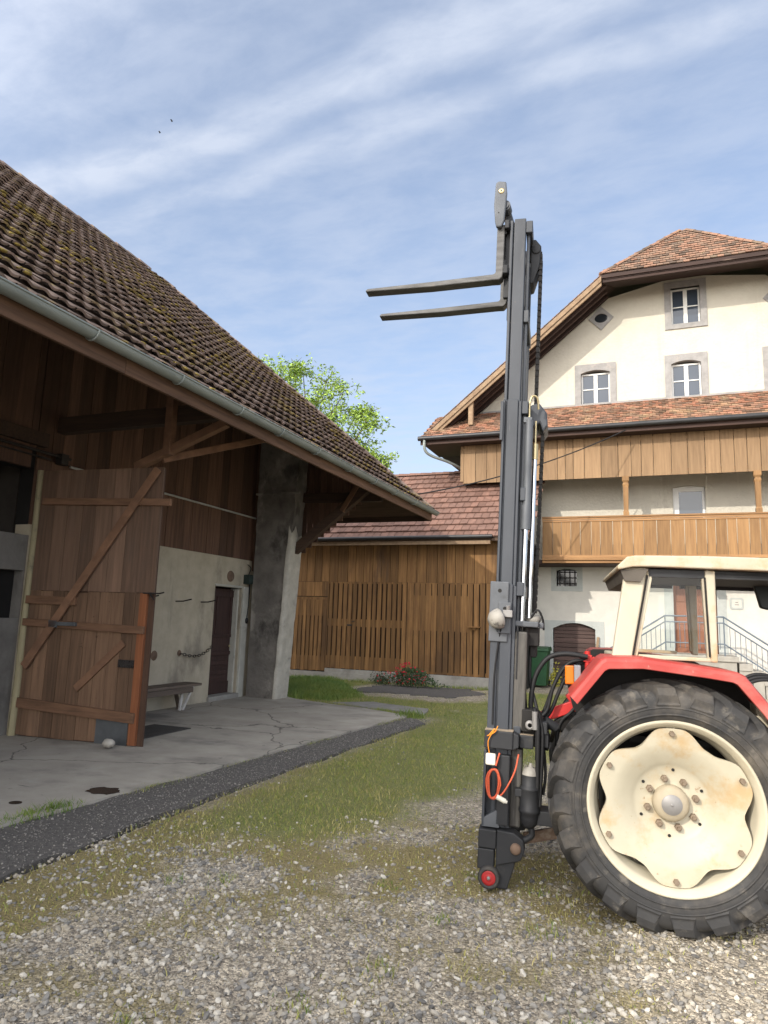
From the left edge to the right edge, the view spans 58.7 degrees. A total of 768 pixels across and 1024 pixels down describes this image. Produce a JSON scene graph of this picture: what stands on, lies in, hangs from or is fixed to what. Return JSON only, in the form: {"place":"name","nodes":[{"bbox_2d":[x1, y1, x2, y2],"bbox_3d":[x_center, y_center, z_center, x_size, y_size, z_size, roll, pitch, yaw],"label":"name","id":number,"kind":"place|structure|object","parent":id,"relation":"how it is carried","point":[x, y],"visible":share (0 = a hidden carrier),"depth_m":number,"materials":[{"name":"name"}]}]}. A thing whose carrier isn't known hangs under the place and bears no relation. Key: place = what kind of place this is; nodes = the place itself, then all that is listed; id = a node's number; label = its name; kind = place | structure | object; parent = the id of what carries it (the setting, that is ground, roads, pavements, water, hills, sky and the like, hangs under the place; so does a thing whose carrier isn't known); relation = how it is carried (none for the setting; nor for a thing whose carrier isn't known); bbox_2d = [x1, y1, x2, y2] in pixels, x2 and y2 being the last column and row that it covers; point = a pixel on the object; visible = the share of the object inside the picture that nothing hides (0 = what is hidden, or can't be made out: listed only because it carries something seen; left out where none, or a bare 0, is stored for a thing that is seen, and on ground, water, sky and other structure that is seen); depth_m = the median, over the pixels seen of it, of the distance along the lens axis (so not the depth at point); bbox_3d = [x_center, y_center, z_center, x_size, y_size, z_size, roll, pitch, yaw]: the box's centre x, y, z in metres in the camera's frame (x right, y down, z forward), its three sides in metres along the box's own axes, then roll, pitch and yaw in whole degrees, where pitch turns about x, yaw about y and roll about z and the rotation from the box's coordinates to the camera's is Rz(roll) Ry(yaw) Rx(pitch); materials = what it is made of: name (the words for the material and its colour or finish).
{"place":"outdoors","nodes":[
{"label":"outdoors","id":0,"kind":"place"},
{"bbox_2d":[0,695,407,827],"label":"concrete slab","id":1,"kind":"structure","parent":0,"point":[36,771],"depth_m":8.61,"materials":[{"name":"grey concrete"}]},
{"bbox_2d":[9,787,119,803],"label":"oil puddle","id":2,"kind":"object","parent":1,"relation":"on","point":[102,790],"visible":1,"depth_m":6.53,"materials":[{"name":"black liquid"}]},
{"bbox_2d":[102,739,114,747],"bbox_3d":[-3.455,2.899,8.560,0.172,0.108,0.135,-2,-10,21],"label":"doorstop stone","id":3,"kind":"object","parent":1,"relation":"on","point":[108,743],"visible":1,"depth_m":8.52,"materials":[{"name":"grey stone"}]},
{"bbox_2d":[144,724,190,738],"bbox_3d":[-3.404,3.172,9.882,0.680,0.012,1.050,-2,-10,21],"label":"floor mat","id":4,"kind":"object","parent":1,"relation":"on","point":[153,730],"visible":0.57,"depth_m":9.99,"materials":[{"name":"rubber"}]},
{"bbox_2d":[147,682,201,710],"bbox_3d":[-4.073,3.163,11.320,0.385,0.457,2.900,-2,-10,21],"label":"bench","id":5,"kind":"object","parent":1,"relation":"on","point":[181,690],"visible":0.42,"depth_m":12.06,"materials":[{"name":"grey wood"}]},
{"bbox_2d":[0,717,428,883],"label":"asphalt path","id":6,"kind":"structure","parent":0,"point":[6,860],"depth_m":6.14,"materials":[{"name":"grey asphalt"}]},
{"bbox_2d":[329,702,427,714],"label":"concrete path","id":7,"kind":"structure","parent":0,"point":[391,707],"depth_m":13.67,"materials":[{"name":"grey concrete"}]},
{"bbox_2d":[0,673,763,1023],"bbox_3d":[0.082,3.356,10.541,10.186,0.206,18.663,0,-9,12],"label":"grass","id":8,"kind":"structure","parent":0,"point":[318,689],"depth_m":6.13,"materials":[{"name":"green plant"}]},
{"bbox_2d":[0,676,767,1023],"bbox_3d":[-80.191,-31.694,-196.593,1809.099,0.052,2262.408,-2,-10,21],"label":"ground","id":9,"kind":"structure","parent":0,"point":[484,960],"depth_m":4.02,"materials":[{"name":"grey gravel"}]},
{"bbox_2d":[0,160,439,746],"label":"barn","id":10,"kind":"structure","parent":9,"relation":"on","point":[184,482],"depth_m":9.94,"materials":[{"name":"wood"}]},
{"bbox_2d":[0,569,14,617],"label":"wall window","id":11,"kind":"structure","parent":10,"relation":"in","point":[6,576],"depth_m":9.53,"materials":[{"name":"black glass"}]},
{"bbox_2d":[7,467,171,746],"bbox_3d":[-3.981,1.217,9.243,2.265,3.702,0.167,-1,-9,16],"label":"barn door","id":12,"kind":"structure","parent":10,"relation":"in","point":[82,667],"depth_m":9.24,"materials":[{"name":"brown wood"}]},
{"bbox_2d":[208,588,233,694],"bbox_3d":[-3.448,2.665,14.141,0.115,2.150,0.960,-2,-10,21],"label":"side door","id":13,"kind":"structure","parent":10,"relation":"in","point":[223,605],"depth_m":14.25,"materials":[{"name":"brown wood"}]},
{"bbox_2d":[418,430,625,494],"bbox_3d":[3.685,-1.333,17.648,6.128,2.367,0.034,5,-9,-17],"label":"overhead cable","id":14,"kind":"object","parent":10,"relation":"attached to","point":[537,465],"visible":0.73,"depth_m":17.71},
{"bbox_2d":[257,352,399,472],"bbox_3d":[-5.302,-1.001,36.931,12.667,16.603,9.357,-5,-11,37],"label":"tree","id":15,"kind":"object","parent":9,"relation":"on","point":[359,415],"visible":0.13,"depth_m":36.23,"materials":[{"name":"green plant"}]},
{"bbox_2d":[368,671,390,684],"bbox_3d":[-0.099,4.481,18.468,0.711,0.456,0.587,2,-9,-4],"label":"shrub","id":16,"kind":"object","parent":9,"relation":"on","point":[383,678],"visible":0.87,"depth_m":18.45,"materials":[{"name":"green plant"}]},
{"bbox_2d":[0,737,767,1023],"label":"gravel stones","id":17,"kind":"object","parent":9,"relation":"on","point":[166,953],"visible":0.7,"depth_m":3.66,"materials":[{"name":"grey gravel"}]},
{"bbox_2d":[289,470,544,689],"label":"shed","id":18,"kind":"structure","parent":9,"relation":"on","point":[374,597],"depth_m":19.50,"materials":[{"name":"wood"}]},
{"bbox_2d":[291,596,326,670],"bbox_3d":[-2.213,3.600,20.298,1.093,2.149,0.044,-2,-10,21],"label":"wicket door","id":19,"kind":"structure","parent":18,"relation":"in","point":[309,606],"depth_m":20.28,"materials":[{"name":"brown wood"}]},
{"bbox_2d":[357,685,485,698],"bbox_3d":[0.947,4.513,17.149,3.144,0.062,2.514,-2,-10,21],"label":"gravel patch","id":20,"kind":"object","parent":9,"relation":"on","point":[441,692],"visible":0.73,"depth_m":16.90,"materials":[{"name":"grey gravel"}]},
{"bbox_2d":[362,662,448,688],"bbox_3d":[0.583,4.329,18.089,2.440,0.701,1.087,-2,-10,21],"label":"rose bush","id":21,"kind":"object","parent":20,"relation":"on","point":[413,677],"visible":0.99,"depth_m":17.96,"materials":[{"name":"green plant"}]},
{"bbox_2d":[531,646,551,685],"bbox_3d":[4.449,4.424,19.590,0.640,1.118,0.768,-2,-10,21],"label":"wheelie bin","id":22,"kind":"object","parent":9,"relation":"on","point":[543,652],"visible":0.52,"depth_m":19.29,"materials":[{"name":"green plastic"}]},
{"bbox_2d":[549,662,561,686],"bbox_3d":[4.915,4.653,19.591,0.487,0.705,0.501,-2,-10,21],"label":"yellow plant","id":23,"kind":"object","parent":9,"relation":"on","point":[553,673],"visible":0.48,"depth_m":19.56,"materials":[{"name":"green plant"}]},
{"bbox_2d":[417,228,767,698],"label":"house","id":24,"kind":"structure","parent":9,"relation":"on","point":[657,351],"depth_m":19.76,"materials":[{"name":"paint"}]},
{"bbox_2d":[554,624,595,684],"bbox_3d":[5.618,4.198,20.092,1.200,1.788,0.055,-2,-10,21],"label":"cellar door","id":25,"kind":"structure","parent":24,"relation":"in","point":[571,639],"depth_m":20.15,"materials":[{"name":"brown wood"}]},
{"bbox_2d":[589,307,612,329],"bbox_3d":[6.744,-6.011,21.209,0.740,0.777,0.060,-2,-10,21],"label":"oval window","id":26,"kind":"structure","parent":24,"relation":"in","point":[601,317],"depth_m":21.20,"materials":[{"name":"stone"}]},
{"bbox_2d":[673,586,718,653],"bbox_3d":[8.707,2.855,19.107,1.100,2.150,0.080,-2,-10,21],"label":"front door","id":27,"kind":"structure","parent":24,"relation":"in","point":[679,598],"depth_m":19.13,"materials":[{"name":"brown wood"}]},
{"bbox_2d":[523,555,767,938],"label":"tractor","id":28,"kind":"object","parent":9,"relation":"on","point":[658,767],"visible":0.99,"depth_m":4.13,"materials":[{"name":"beige paint"}]},
{"bbox_2d":[366,181,558,889],"bbox_3d":[0.586,-0.017,5.405,1.617,5.218,0.960,1,-9,14],"label":"forklift mast","id":29,"kind":"object","parent":28,"relation":"attached to","point":[515,727],"visible":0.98,"depth_m":4.98,"materials":[{"name":"metal"}]},
{"bbox_2d":[485,753,518,803],"bbox_3d":[0.804,1.803,4.624,0.232,0.322,0.064,1,-9,5],"label":"extension cord","id":30,"kind":"object","parent":29,"relation":"hanging from","point":[498,797],"visible":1,"depth_m":4.62,"materials":[{"name":"orange plastic"}]},
{"bbox_2d":[0,0,767,473],"label":"sky","id":31,"kind":"structure","parent":0,"point":[313,156],"materials":[{"name":"blue"}]}
]}

